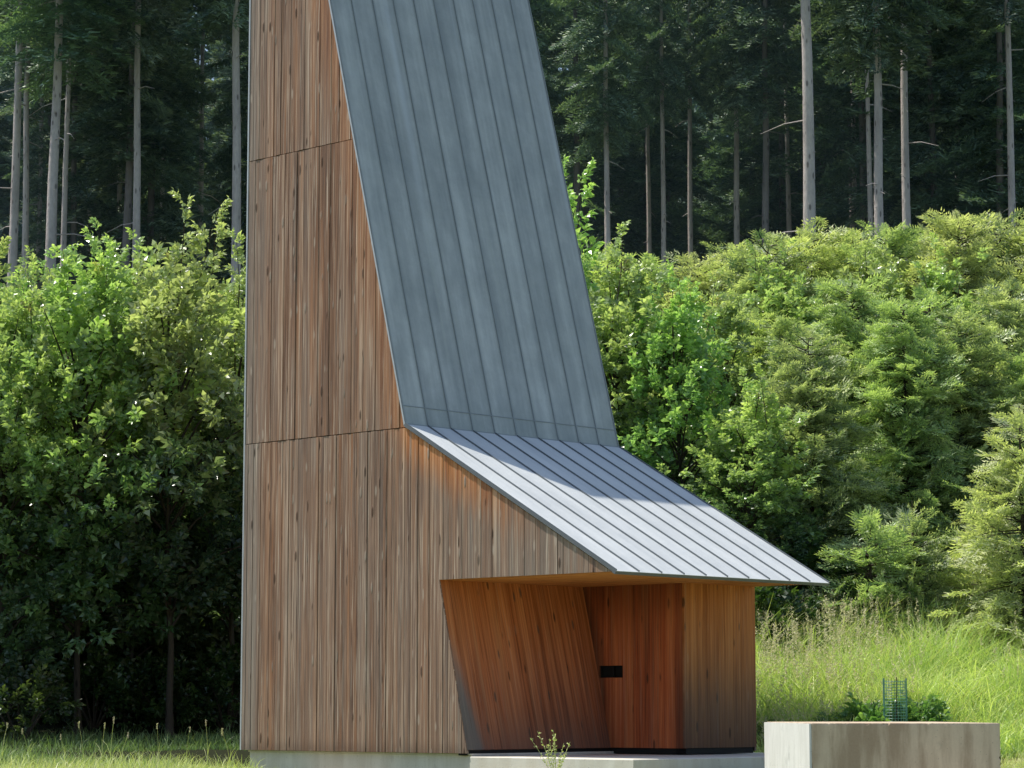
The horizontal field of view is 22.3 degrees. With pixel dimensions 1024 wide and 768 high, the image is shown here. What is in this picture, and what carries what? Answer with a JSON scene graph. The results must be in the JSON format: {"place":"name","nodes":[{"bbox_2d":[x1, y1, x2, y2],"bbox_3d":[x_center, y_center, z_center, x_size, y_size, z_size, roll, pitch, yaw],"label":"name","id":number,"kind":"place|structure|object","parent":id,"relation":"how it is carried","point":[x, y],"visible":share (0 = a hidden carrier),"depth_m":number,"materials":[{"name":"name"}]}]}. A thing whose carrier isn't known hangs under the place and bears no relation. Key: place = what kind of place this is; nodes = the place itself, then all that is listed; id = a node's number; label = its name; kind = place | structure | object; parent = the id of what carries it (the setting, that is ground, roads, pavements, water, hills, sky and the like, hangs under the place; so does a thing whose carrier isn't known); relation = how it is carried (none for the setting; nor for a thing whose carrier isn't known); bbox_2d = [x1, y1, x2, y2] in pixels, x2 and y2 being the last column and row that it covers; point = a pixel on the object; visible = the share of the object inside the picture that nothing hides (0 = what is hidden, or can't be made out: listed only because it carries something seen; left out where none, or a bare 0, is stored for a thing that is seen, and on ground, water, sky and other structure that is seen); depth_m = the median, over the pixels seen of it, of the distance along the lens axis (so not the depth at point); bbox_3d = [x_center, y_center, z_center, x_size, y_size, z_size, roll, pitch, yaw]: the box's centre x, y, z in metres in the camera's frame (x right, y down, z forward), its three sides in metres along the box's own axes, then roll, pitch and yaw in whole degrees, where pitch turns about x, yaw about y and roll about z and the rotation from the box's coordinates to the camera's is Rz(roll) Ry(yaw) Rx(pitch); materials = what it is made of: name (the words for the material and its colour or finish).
{"place":"outdoors","nodes":[
{"label":"outdoors","id":0,"kind":"place"},
{"bbox_2d":[0,608,1023,767],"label":"ground","id":1,"kind":"structure","parent":0,"point":[243,755],"depth_m":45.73,"materials":[{"name":"green plant"}]},
{"bbox_2d":[0,6,30,219],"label":"spruce tree","id":2,"kind":"object","parent":1,"relation":"on","point":[3,182],"visible":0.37,"depth_m":98.34,"materials":[{"name":"green plant"}]},
{"bbox_2d":[0,0,73,286],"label":"spruce tree","id":3,"kind":"object","parent":1,"relation":"on","point":[14,217],"visible":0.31,"depth_m":71.16,"materials":[{"name":"grey plant"}]},
{"bbox_2d":[0,0,76,285],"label":"spruce tree","id":4,"kind":"object","parent":1,"relation":"on","point":[26,187],"visible":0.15,"depth_m":75.27,"materials":[{"name":"green plant"}]},
{"bbox_2d":[0,658,86,742],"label":"shrub","id":5,"kind":"object","parent":1,"relation":"on","point":[41,690],"visible":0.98,"depth_m":44.17,"materials":[{"name":"green plant"}]},
{"bbox_2d":[0,41,87,216],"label":"spruce tree","id":6,"kind":"object","parent":1,"relation":"on","point":[9,108],"visible":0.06,"depth_m":96.24,"materials":[{"name":"green plant"}]},
{"bbox_2d":[0,257,109,737],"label":"broadleaf tree","id":7,"kind":"object","parent":1,"relation":"on","point":[15,316],"visible":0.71,"depth_m":45.84,"materials":[{"name":"green plant"}]},
{"bbox_2d":[26,1,113,279],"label":"spruce tree","id":8,"kind":"object","parent":1,"relation":"on","point":[64,222],"visible":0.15,"depth_m":73.42,"materials":[{"name":"green plant"}]},
{"bbox_2d":[0,0,145,304],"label":"spruce tree","id":9,"kind":"object","parent":1,"relation":"on","point":[58,50],"visible":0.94,"depth_m":67.61,"materials":[{"name":"green plant"}]},
{"bbox_2d":[0,0,152,312],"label":"spruce tree","id":10,"kind":"object","parent":1,"relation":"on","point":[79,198],"visible":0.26,"depth_m":76.96,"materials":[{"name":"green plant"}]},
{"bbox_2d":[0,615,153,723],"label":"shrub","id":11,"kind":"object","parent":1,"relation":"on","point":[86,638],"visible":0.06,"depth_m":48.20,"materials":[{"name":"green plant"}]},
{"bbox_2d":[0,245,156,723],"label":"broadleaf tree","id":12,"kind":"object","parent":1,"relation":"on","point":[36,308],"visible":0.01,"depth_m":49.57,"materials":[{"name":"green plant"}]},
{"bbox_2d":[32,643,162,730],"bbox_3d":[-7.463,5.537,47.434,2.463,1.699,2.506,2,-7,-16],"label":"shrub","id":13,"kind":"object","parent":1,"relation":"on","point":[98,666],"visible":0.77,"depth_m":46.97,"materials":[{"name":"green plant"}]},
{"bbox_2d":[11,602,197,718],"bbox_3d":[-7.673,5.350,49.959,3.644,2.471,3.582,0,-7,-1],"label":"shrub","id":14,"kind":"object","parent":1,"relation":"on","point":[117,653],"visible":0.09,"depth_m":49.04,"materials":[{"name":"green plant"}]},
{"bbox_2d":[0,216,215,735],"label":"broadleaf tree","id":15,"kind":"object","parent":1,"relation":"on","point":[63,300],"visible":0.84,"depth_m":46.21,"materials":[{"name":"green plant"}]},
{"bbox_2d":[30,227,214,724],"bbox_3d":[-7.261,1.867,48.780,4.068,9.881,4.453,3,-8,-22],"label":"broadleaf tree","id":16,"kind":"object","parent":1,"relation":"on","point":[131,641],"visible":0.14,"depth_m":48.25,"materials":[{"name":"green plant"}]},
{"bbox_2d":[60,53,195,230],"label":"spruce tree","id":17,"kind":"object","parent":1,"relation":"on","point":[110,189],"visible":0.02,"depth_m":83.16,"materials":[{"name":"green plant"}]},
{"bbox_2d":[64,0,212,271],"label":"spruce tree","id":18,"kind":"object","parent":1,"relation":"on","point":[124,136],"visible":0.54,"depth_m":75.49,"materials":[{"name":"green plant"}]},
{"bbox_2d":[85,0,194,289],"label":"spruce tree","id":19,"kind":"object","parent":1,"relation":"on","point":[136,39],"visible":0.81,"depth_m":69.35,"materials":[{"name":"green plant"}]},
{"bbox_2d":[45,189,244,734],"bbox_3d":[-6.116,1.581,46.910,4.793,10.424,4.457,0,-7,-4],"label":"broadleaf tree","id":20,"kind":"object","parent":1,"relation":"on","point":[181,301],"visible":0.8,"depth_m":46.48,"materials":[{"name":"green plant"}]},
{"bbox_2d":[68,0,223,314],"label":"spruce tree","id":21,"kind":"object","parent":1,"relation":"on","point":[151,224],"visible":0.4,"depth_m":77.19,"materials":[{"name":"green plant"}]},
{"bbox_2d":[82,12,215,282],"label":"spruce tree","id":22,"kind":"object","parent":1,"relation":"on","point":[115,203],"visible":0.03,"depth_m":90.69,"materials":[{"name":"green plant"}]},
{"bbox_2d":[87,599,240,713],"bbox_3d":[-6.184,5.266,50.234,3.872,2.626,3.806,-3,-8,21],"label":"shrub","id":23,"kind":"object","parent":1,"relation":"on","point":[218,638],"visible":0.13,"depth_m":49.25,"materials":[{"name":"green plant"}]},
{"bbox_2d":[147,642,240,729],"bbox_3d":[-5.446,5.587,47.759,2.575,1.776,2.620,0,-7,0],"label":"shrub","id":24,"kind":"object","parent":1,"relation":"on","point":[224,668],"visible":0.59,"depth_m":47.48,"materials":[{"name":"green plant"}]},
{"bbox_2d":[144,227,245,727],"bbox_3d":[-5.279,1.932,48.728,4.234,9.901,4.552,6,-9,-38],"label":"broadleaf tree","id":25,"kind":"object","parent":1,"relation":"on","point":[230,603],"visible":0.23,"depth_m":48.44,"materials":[{"name":"green plant"}]},
{"bbox_2d":[166,5,232,282],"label":"spruce tree","id":26,"kind":"object","parent":1,"relation":"on","point":[207,56],"visible":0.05,"depth_m":107.25,"materials":[{"name":"green plant"}]},
{"bbox_2d":[171,0,232,264],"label":"spruce tree","id":27,"kind":"object","parent":1,"relation":"on","point":[204,32],"visible":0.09,"depth_m":79.63,"materials":[{"name":"green plant"}]},
{"bbox_2d":[170,0,248,595],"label":"spruce tree","id":28,"kind":"object","parent":1,"relation":"on","point":[237,12],"visible":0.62,"depth_m":68.13,"materials":[{"name":"green plant"}]},
{"bbox_2d":[182,2,248,314],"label":"spruce tree","id":29,"kind":"object","parent":1,"relation":"on","point":[224,158],"visible":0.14,"depth_m":80.84,"materials":[{"name":"green plant"}]},
{"bbox_2d":[184,14,247,311],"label":"spruce tree","id":30,"kind":"object","parent":1,"relation":"on","point":[218,56],"visible":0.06,"depth_m":104.72,"materials":[{"name":"green plant"}]},
{"bbox_2d":[197,30,248,295],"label":"spruce tree","id":31,"kind":"object","parent":1,"relation":"on","point":[209,126],"visible":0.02,"depth_m":89.86,"materials":[{"name":"green plant"}]},
{"bbox_2d":[199,0,248,145],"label":"spruce tree","id":32,"kind":"object","parent":1,"relation":"on","point":[244,77],"visible":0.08,"depth_m":76.30,"materials":[{"name":"green plant"}]},
{"bbox_2d":[0,6,1019,288],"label":"distant forest","id":33,"kind":"object","parent":1,"relation":"on","point":[4,232],"depth_m":118.15,"materials":[{"name":"green plant"}]},
{"bbox_2d":[240,0,829,767],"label":"wooden chapel","id":34,"kind":"structure","parent":1,"relation":"on","point":[472,528],"depth_m":38.24,"materials":[{"name":"wood"}]},
{"bbox_2d":[583,583,686,748],"bbox_3d":[1.778,4.094,37.767,1.989,2.350,0.094,-7,-10,43],"label":"door","id":35,"kind":"structure","parent":34,"relation":"in","point":[636,630],"depth_m":37.63,"materials":[{"name":"brown wood"}]},
{"bbox_2d":[529,0,580,134],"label":"spruce tree","id":36,"kind":"object","parent":1,"relation":"on","point":[541,6],"visible":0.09,"depth_m":78.66,"materials":[{"name":"green plant"}]},
{"bbox_2d":[533,0,643,254],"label":"spruce tree","id":37,"kind":"object","parent":1,"relation":"on","point":[565,144],"visible":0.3,"depth_m":80.25,"materials":[{"name":"green plant"}]},
{"bbox_2d":[548,0,657,268],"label":"spruce tree","id":38,"kind":"object","parent":1,"relation":"on","point":[604,105],"visible":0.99,"depth_m":73.37,"materials":[{"name":"green plant"}]},
{"bbox_2d":[546,0,660,282],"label":"spruce tree","id":39,"kind":"object","parent":1,"relation":"on","point":[598,226],"visible":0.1,"depth_m":86.75,"materials":[{"name":"green plant"}]},
{"bbox_2d":[562,153,657,420],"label":"broadleaf tree","id":40,"kind":"object","parent":1,"relation":"on","point":[592,253],"visible":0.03,"depth_m":51.54,"materials":[{"name":"green plant"}]},
{"bbox_2d":[470,752,764,767],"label":"forecourt slab","id":41,"kind":"structure","parent":1,"relation":"on","point":[729,760],"depth_m":35.02,"materials":[{"name":"concrete"}]},
{"bbox_2d":[581,241,676,444],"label":"tree","id":42,"kind":"object","parent":1,"relation":"on","point":[596,276],"depth_m":56.43,"materials":[{"name":"green plant"}]},
{"bbox_2d":[607,0,685,294],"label":"spruce tree","id":43,"kind":"object","parent":1,"relation":"on","point":[648,192],"visible":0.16,"depth_m":83.47,"materials":[{"name":"green plant"}]},
{"bbox_2d":[584,220,726,488],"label":"broadleaf tree","id":44,"kind":"object","parent":1,"relation":"on","point":[610,333],"visible":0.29,"depth_m":48.89,"materials":[{"name":"green plant"}]},
{"bbox_2d":[581,0,729,289],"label":"spruce tree","id":45,"kind":"object","parent":1,"relation":"on","point":[675,215],"visible":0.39,"depth_m":87.66,"materials":[{"name":"green plant"}]},
{"bbox_2d":[618,0,702,269],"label":"spruce tree","id":46,"kind":"object","parent":1,"relation":"on","point":[659,71],"visible":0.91,"depth_m":77.50,"materials":[{"name":"green plant"}]},
{"bbox_2d":[601,4,733,277],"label":"spruce tree","id":47,"kind":"object","parent":1,"relation":"on","point":[701,120],"visible":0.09,"depth_m":90.99,"materials":[{"name":"green plant"}]},
{"bbox_2d":[638,249,738,328],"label":"larch tree","id":48,"kind":"object","parent":1,"relation":"on","point":[703,286],"visible":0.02,"depth_m":57.33,"materials":[{"name":"green plant"}]},
{"bbox_2d":[655,0,730,276],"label":"spruce tree","id":49,"kind":"object","parent":1,"relation":"on","point":[693,92],"visible":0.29,"depth_m":81.49,"materials":[{"name":"green plant"}]},
{"bbox_2d":[610,259,786,525],"bbox_3d":[3.206,1.407,48.717,3.884,7.586,4.082,2,-8,-18],"label":"broadleaf tree","id":50,"kind":"object","parent":1,"relation":"on","point":[675,379],"visible":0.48,"depth_m":48.25,"materials":[{"name":"green plant"}]},
{"bbox_2d":[673,0,740,288],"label":"spruce tree","id":51,"kind":"object","parent":1,"relation":"on","point":[711,130],"visible":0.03,"depth_m":111.74,"materials":[{"name":"green plant"}]},
{"bbox_2d":[648,266,798,537],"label":"broadleaf tree","id":52,"kind":"object","parent":1,"relation":"on","point":[728,318],"visible":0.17,"depth_m":51.69,"materials":[{"name":"green plant"}]},
{"bbox_2d":[681,0,790,246],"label":"spruce tree","id":53,"kind":"object","parent":1,"relation":"on","point":[702,34],"visible":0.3,"depth_m":79.60,"materials":[{"name":"green plant"}]},
{"bbox_2d":[683,307,797,519],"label":"larch tree","id":54,"kind":"object","parent":1,"relation":"on","point":[758,329],"visible":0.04,"depth_m":53.69,"materials":[{"name":"green plant"}]},
{"bbox_2d":[656,362,835,599],"bbox_3d":[4.216,2.325,46.906,3.110,5.337,3.344,-2,-7,16],"label":"broadleaf tree","id":55,"kind":"object","parent":1,"relation":"on","point":[754,447],"visible":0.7,"depth_m":46.68,"materials":[{"name":"green plant"}]},
{"bbox_2d":[696,0,800,273],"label":"spruce tree","id":56,"kind":"object","parent":1,"relation":"on","point":[714,133],"visible":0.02,"depth_m":107.67,"materials":[{"name":"green plant"}]},
{"bbox_2d":[680,0,825,291],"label":"spruce tree","id":57,"kind":"object","parent":1,"relation":"on","point":[725,196],"visible":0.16,"depth_m":93.76,"materials":[{"name":"green plant"}]},
{"bbox_2d":[696,0,834,260],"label":"spruce tree","id":58,"kind":"object","parent":1,"relation":"on","point":[751,91],"visible":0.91,"depth_m":77.25,"materials":[{"name":"green plant"}]},
{"bbox_2d":[674,227,856,445],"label":"fir tree","id":59,"kind":"object","parent":1,"relation":"on","point":[744,285],"visible":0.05,"depth_m":55.90,"materials":[{"name":"green plant"}]},
{"bbox_2d":[701,313,839,537],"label":"fir tree","id":60,"kind":"object","parent":1,"relation":"on","point":[780,331],"visible":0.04,"depth_m":52.66,"materials":[{"name":"green plant"}]},
{"bbox_2d":[754,0,801,238],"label":"spruce tree","id":61,"kind":"object","parent":1,"relation":"on","point":[788,208],"visible":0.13,"depth_m":85.44,"materials":[{"name":"grey plant"}]},
{"bbox_2d":[715,0,858,266],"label":"spruce tree","id":62,"kind":"object","parent":1,"relation":"on","point":[778,196],"visible":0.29,"depth_m":89.40,"materials":[{"name":"green plant"}]},
{"bbox_2d":[758,0,815,272],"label":"spruce tree","id":63,"kind":"object","parent":1,"relation":"on","point":[809,209],"visible":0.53,"depth_m":66.11,"materials":[{"name":"grey plant"}]},
{"bbox_2d":[738,237,857,432],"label":"broadleaf tree","id":64,"kind":"object","parent":1,"relation":"on","point":[781,299],"visible":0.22,"depth_m":54.76,"materials":[{"name":"green plant"}]},
{"bbox_2d":[755,586,847,663],"bbox_3d":[4.527,4.121,44.712,2.575,1.776,2.620,-2,-7,13],"label":"shrub","id":65,"kind":"object","parent":1,"relation":"on","point":[764,597],"visible":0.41,"depth_m":44.12,"materials":[{"name":"green plant"}]},
{"bbox_2d":[763,216,855,325],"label":"larch tree","id":66,"kind":"object","parent":1,"relation":"on","point":[823,244],"visible":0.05,"depth_m":57.40,"materials":[{"name":"green plant"}]},
{"bbox_2d":[725,323,920,613],"bbox_3d":[5.607,1.960,48.420,3.665,6.188,4.250,-5,-9,34],"label":"fir tree","id":67,"kind":"object","parent":1,"relation":"on","point":[816,422],"visible":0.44,"depth_m":48.10,"materials":[{"name":"green plant"}]},
{"bbox_2d":[757,528,894,626],"bbox_3d":[5.197,3.684,46.637,3.358,2.317,3.417,7,-10,-43],"label":"shrub","id":68,"kind":"object","parent":1,"relation":"on","point":[814,546],"visible":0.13,"depth_m":46.22,"materials":[{"name":"green plant"}]},
{"bbox_2d":[778,0,900,230],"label":"spruce tree","id":69,"kind":"object","parent":1,"relation":"on","point":[826,62],"visible":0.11,"depth_m":84.54,"materials":[{"name":"green plant"}]},
{"bbox_2d":[758,272,937,612],"bbox_3d":[6.698,1.422,51.213,4.393,7.378,3.996,-1,-7,9],"label":"fir tree","id":70,"kind":"object","parent":1,"relation":"on","point":[837,313],"visible":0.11,"depth_m":51.23,"materials":[{"name":"green plant"}]},
{"bbox_2d":[807,225,905,284],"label":"larch tree","id":71,"kind":"object","parent":1,"relation":"on","point":[855,238],"visible":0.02,"depth_m":58.47,"materials":[{"name":"green plant"}]},
{"bbox_2d":[769,0,944,267],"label":"spruce tree","id":72,"kind":"object","parent":1,"relation":"on","point":[858,147],"visible":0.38,"depth_m":78.08,"materials":[{"name":"green plant"}]},
{"bbox_2d":[819,0,899,242],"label":"spruce tree","id":73,"kind":"object","parent":1,"relation":"on","point":[869,173],"visible":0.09,"depth_m":75.42,"materials":[{"name":"green plant"}]},
{"bbox_2d":[833,692,914,721],"bbox_3d":[5.457,5.149,39.429,1.266,0.964,1.346,1,-7,-9],"label":"weed clump","id":74,"kind":"object","parent":1,"relation":"on","point":[863,712],"visible":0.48,"depth_m":39.17,"materials":[{"name":"green plant"}]},
{"bbox_2d":[806,505,943,653],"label":"spruce sapling","id":75,"kind":"object","parent":1,"relation":"on","point":[869,523],"visible":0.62,"depth_m":45.36,"materials":[{"name":"green plant"}]},
{"bbox_2d":[788,0,964,249],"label":"spruce tree","id":76,"kind":"object","parent":1,"relation":"on","point":[874,36],"visible":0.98,"depth_m":69.48,"materials":[{"name":"green plant"}]},
{"bbox_2d":[824,225,932,432],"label":"tree","id":77,"kind":"object","parent":1,"relation":"on","point":[871,269],"visible":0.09,"depth_m":55.53,"materials":[{"name":"green plant"}]},
{"bbox_2d":[817,220,941,379],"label":"fir tree","id":78,"kind":"object","parent":1,"relation":"on","point":[895,241],"visible":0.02,"depth_m":56.85,"materials":[{"name":"green plant"}]},
{"bbox_2d":[764,722,1000,767],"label":"concrete block","id":79,"kind":"structure","parent":1,"relation":"on","point":[881,745],"depth_m":29.79,"materials":[{"name":"grey concrete"}]},
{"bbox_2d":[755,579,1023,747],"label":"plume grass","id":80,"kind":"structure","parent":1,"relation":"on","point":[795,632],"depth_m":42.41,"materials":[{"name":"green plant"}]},
{"bbox_2d":[830,294,990,621],"bbox_3d":[7.510,1.621,49.771,4.188,6.815,3.810,1,-7,-8],"label":"fir tree","id":81,"kind":"object","parent":1,"relation":"on","point":[903,461],"visible":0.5,"depth_m":49.46,"materials":[{"name":"green plant"}]},
{"bbox_2d":[846,499,981,636],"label":"spruce sapling","id":82,"kind":"object","parent":1,"relation":"on","point":[916,524],"visible":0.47,"depth_m":45.81,"materials":[{"name":"green plant"}]},
{"bbox_2d":[883,0,944,264],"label":"spruce tree","id":83,"kind":"object","parent":1,"relation":"on","point":[906,207],"visible":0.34,"depth_m":72.39,"materials":[{"name":"grey plant"}]},
{"bbox_2d":[882,689,953,721],"bbox_3d":[6.138,5.093,39.553,1.203,0.915,1.279,-2,-7,16],"label":"weed clump","id":84,"kind":"object","parent":1,"relation":"on","point":[928,708],"visible":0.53,"depth_m":39.32,"materials":[{"name":"green plant"}]},
{"bbox_2d":[861,284,994,513],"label":"fir tree","id":85,"kind":"object","parent":1,"relation":"on","point":[931,292],"visible":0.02,"depth_m":53.31,"materials":[{"name":"green plant"}]},
{"bbox_2d":[851,0,1020,241],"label":"spruce tree","id":86,"kind":"object","parent":1,"relation":"on","point":[932,182],"visible":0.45,"depth_m":76.70,"materials":[{"name":"green plant"}]},
{"bbox_2d":[873,303,1023,602],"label":"fir tree","id":87,"kind":"object","parent":1,"relation":"on","point":[981,355],"visible":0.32,"depth_m":50.03,"materials":[{"name":"green plant"}]},
{"bbox_2d":[879,232,1023,440],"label":"broadleaf tree","id":88,"kind":"object","parent":1,"relation":"on","point":[942,280],"visible":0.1,"depth_m":54.72,"materials":[{"name":"green plant"}]},
{"bbox_2d":[899,207,1023,394],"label":"larch tree","id":89,"kind":"object","parent":1,"relation":"on","point":[944,226],"visible":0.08,"depth_m":55.85,"materials":[{"name":"green plant"}]},
{"bbox_2d":[900,0,1023,263],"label":"spruce tree","id":90,"kind":"object","parent":1,"relation":"on","point":[1000,192],"visible":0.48,"depth_m":75.43,"materials":[{"name":"green plant"}]},
{"bbox_2d":[924,510,1020,623],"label":"larch tree","id":91,"kind":"object","parent":1,"relation":"on","point":[973,581],"visible":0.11,"depth_m":46.50,"materials":[{"name":"green plant"}]},
{"bbox_2d":[926,403,1023,657],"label":"fir tree","id":92,"kind":"object","parent":1,"relation":"on","point":[981,546],"visible":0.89,"depth_m":44.56,"materials":[{"name":"green plant"}]},
{"bbox_2d":[927,2,1023,315],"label":"spruce tree","id":93,"kind":"object","parent":1,"relation":"on","point":[1013,46],"visible":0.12,"depth_m":78.02,"materials":[{"name":"green plant"}]},
{"bbox_2d":[946,349,1023,579],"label":"fir tree","id":94,"kind":"object","parent":1,"relation":"on","point":[1018,374],"visible":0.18,"depth_m":50.02,"materials":[{"name":"green plant"}]},
{"bbox_2d":[947,275,1023,515],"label":"fir tree","id":95,"kind":"object","parent":1,"relation":"on","point":[1011,317],"visible":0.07,"depth_m":52.19,"materials":[{"name":"green plant"}]},
{"bbox_2d":[950,207,1023,343],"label":"fir tree","id":96,"kind":"object","parent":1,"relation":"on","point":[1004,246],"visible":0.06,"depth_m":57.21,"materials":[{"name":"green plant"}]},
{"bbox_2d":[970,0,1023,257],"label":"spruce tree","id":97,"kind":"object","parent":1,"relation":"on","point":[1006,9],"visible":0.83,"depth_m":71.40,"materials":[{"name":"grey plant"}]},
{"bbox_2d":[983,217,1023,350],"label":"larch tree","id":98,"kind":"object","parent":1,"relation":"on","point":[1020,277],"visible":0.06,"depth_m":56.40,"materials":[{"name":"green plant"}]},
{"bbox_2d":[754,573,1023,758],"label":"tall grass","id":99,"kind":"structure","parent":0,"point":[976,671],"depth_m":41.59,"materials":[{"name":"green plant"}]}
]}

